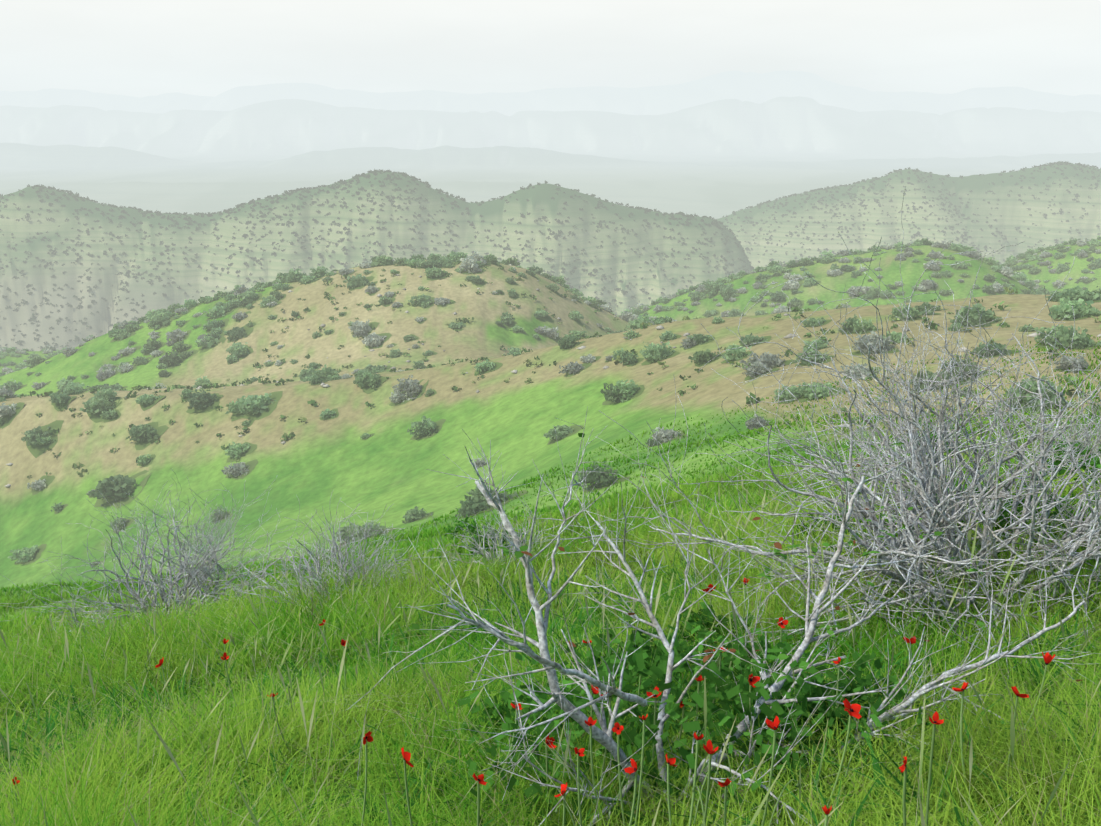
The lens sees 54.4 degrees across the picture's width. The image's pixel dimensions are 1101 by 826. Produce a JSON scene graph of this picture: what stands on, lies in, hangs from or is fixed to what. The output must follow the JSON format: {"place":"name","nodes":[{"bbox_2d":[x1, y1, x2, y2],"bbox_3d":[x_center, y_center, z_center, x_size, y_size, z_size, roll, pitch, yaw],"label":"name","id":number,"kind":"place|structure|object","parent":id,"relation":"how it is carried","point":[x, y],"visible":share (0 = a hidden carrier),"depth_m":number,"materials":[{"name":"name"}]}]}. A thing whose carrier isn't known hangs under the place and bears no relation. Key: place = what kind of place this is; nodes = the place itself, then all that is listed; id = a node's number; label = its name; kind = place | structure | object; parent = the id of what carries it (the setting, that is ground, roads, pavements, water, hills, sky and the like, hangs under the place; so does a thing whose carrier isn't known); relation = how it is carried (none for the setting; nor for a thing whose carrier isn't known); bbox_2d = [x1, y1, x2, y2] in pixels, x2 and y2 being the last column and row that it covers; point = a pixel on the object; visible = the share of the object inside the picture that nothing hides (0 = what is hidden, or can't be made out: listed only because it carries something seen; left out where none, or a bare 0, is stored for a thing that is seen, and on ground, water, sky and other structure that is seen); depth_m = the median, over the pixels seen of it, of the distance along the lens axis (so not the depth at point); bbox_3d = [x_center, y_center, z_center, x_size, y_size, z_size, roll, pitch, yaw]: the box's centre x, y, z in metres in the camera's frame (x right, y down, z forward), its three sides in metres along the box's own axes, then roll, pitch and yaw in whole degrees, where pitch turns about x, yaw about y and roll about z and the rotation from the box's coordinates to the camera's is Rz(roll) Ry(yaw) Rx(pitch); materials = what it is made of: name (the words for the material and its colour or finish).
{"place":"outdoors","nodes":[
{"label":"outdoors","id":0,"kind":"place"},
{"bbox_2d":[0,70,1100,825],"bbox_3d":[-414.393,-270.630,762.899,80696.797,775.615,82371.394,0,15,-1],"label":"terrain","id":1,"kind":"structure","parent":0,"point":[720,146],"depth_m":989.23,"materials":[{"name":"green plant"}]},
{"bbox_2d":[0,473,307,640],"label":"bare shrub","id":2,"kind":"object","parent":1,"relation":"on","point":[199,571],"visible":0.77,"depth_m":18.54,"materials":[{"name":"grey plant"}]},
{"bbox_2d":[199,491,451,616],"bbox_3d":[-3.153,2.512,15.087,3.322,2.517,3.474,4,16,13],"label":"bare shrub","id":3,"kind":"object","parent":1,"relation":"on","point":[334,555],"visible":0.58,"depth_m":15.31,"materials":[{"name":"grey plant"}]},
{"bbox_2d":[433,506,573,566],"bbox_3d":[-0.886,2.161,17.293,2.530,1.468,2.019,11,19,34],"label":"bare shrub","id":4,"kind":"object","parent":1,"relation":"on","point":[492,537],"visible":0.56,"depth_m":17.39,"materials":[{"name":"grey plant"}]},
{"bbox_2d":[12,578,1054,825],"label":"poppies","id":5,"kind":"object","parent":1,"relation":"on","point":[774,724],"visible":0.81,"depth_m":3.97,"materials":[{"name":"plant"}]},
{"bbox_2d":[0,335,1100,825],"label":"grass","id":6,"kind":"structure","parent":1,"relation":"on","point":[62,677],"depth_m":7.00,"materials":[{"name":"green plant"}]},
{"bbox_2d":[0,235,1100,586],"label":"shrubs","id":7,"kind":"object","parent":1,"relation":"on","point":[1078,297],"visible":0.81,"depth_m":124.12,"materials":[{"name":"green plant"}]},
{"bbox_2d":[0,161,1100,350],"bbox_3d":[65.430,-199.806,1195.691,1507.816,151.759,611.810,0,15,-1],"label":"shrubs","id":8,"kind":"object","parent":1,"relation":"on","point":[405,174],"visible":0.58,"depth_m":1043.82,"materials":[{"name":"plant"}]},
{"bbox_2d":[0,258,1100,477],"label":"grass tufts","id":9,"kind":"object","parent":1,"relation":"on","point":[529,380],"visible":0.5,"depth_m":106.94,"materials":[{"name":"green plant"}]},
{"bbox_2d":[5,264,1100,486],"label":"rocks","id":10,"kind":"object","parent":1,"relation":"on","point":[790,335],"visible":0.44,"depth_m":98.28,"materials":[{"name":"grey stone"}]},
{"bbox_2d":[347,406,1100,825],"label":"bare shrub","id":11,"kind":"object","parent":1,"relation":"on","point":[603,734],"visible":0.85,"depth_m":4.63,"materials":[{"name":"grey plant"}]},
{"bbox_2d":[409,433,1081,751],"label":"shrub leaves","id":12,"kind":"object","parent":11,"relation":"attached to","point":[520,553],"visible":0.85,"depth_m":4.85,"materials":[{"name":"plant"}]},
{"bbox_2d":[442,425,1100,825],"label":"leafy shrub","id":13,"kind":"object","parent":1,"relation":"on","point":[644,655],"visible":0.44,"depth_m":4.98,"materials":[{"name":"green plant"}]},
{"bbox_2d":[539,186,1100,687],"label":"bare shrub","id":14,"kind":"object","parent":1,"relation":"on","point":[921,470],"visible":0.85,"depth_m":7.65,"materials":[{"name":"grey plant"}]},
{"bbox_2d":[1018,376,1100,460],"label":"bare shrub","id":15,"kind":"object","parent":1,"relation":"on","point":[1084,434],"visible":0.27,"depth_m":15.14,"materials":[{"name":"grey plant"}]},
{"bbox_2d":[0,0,1100,97],"label":"sky","id":16,"kind":"structure","parent":0,"point":[135,48],"materials":[{"name":"white"}]}
]}

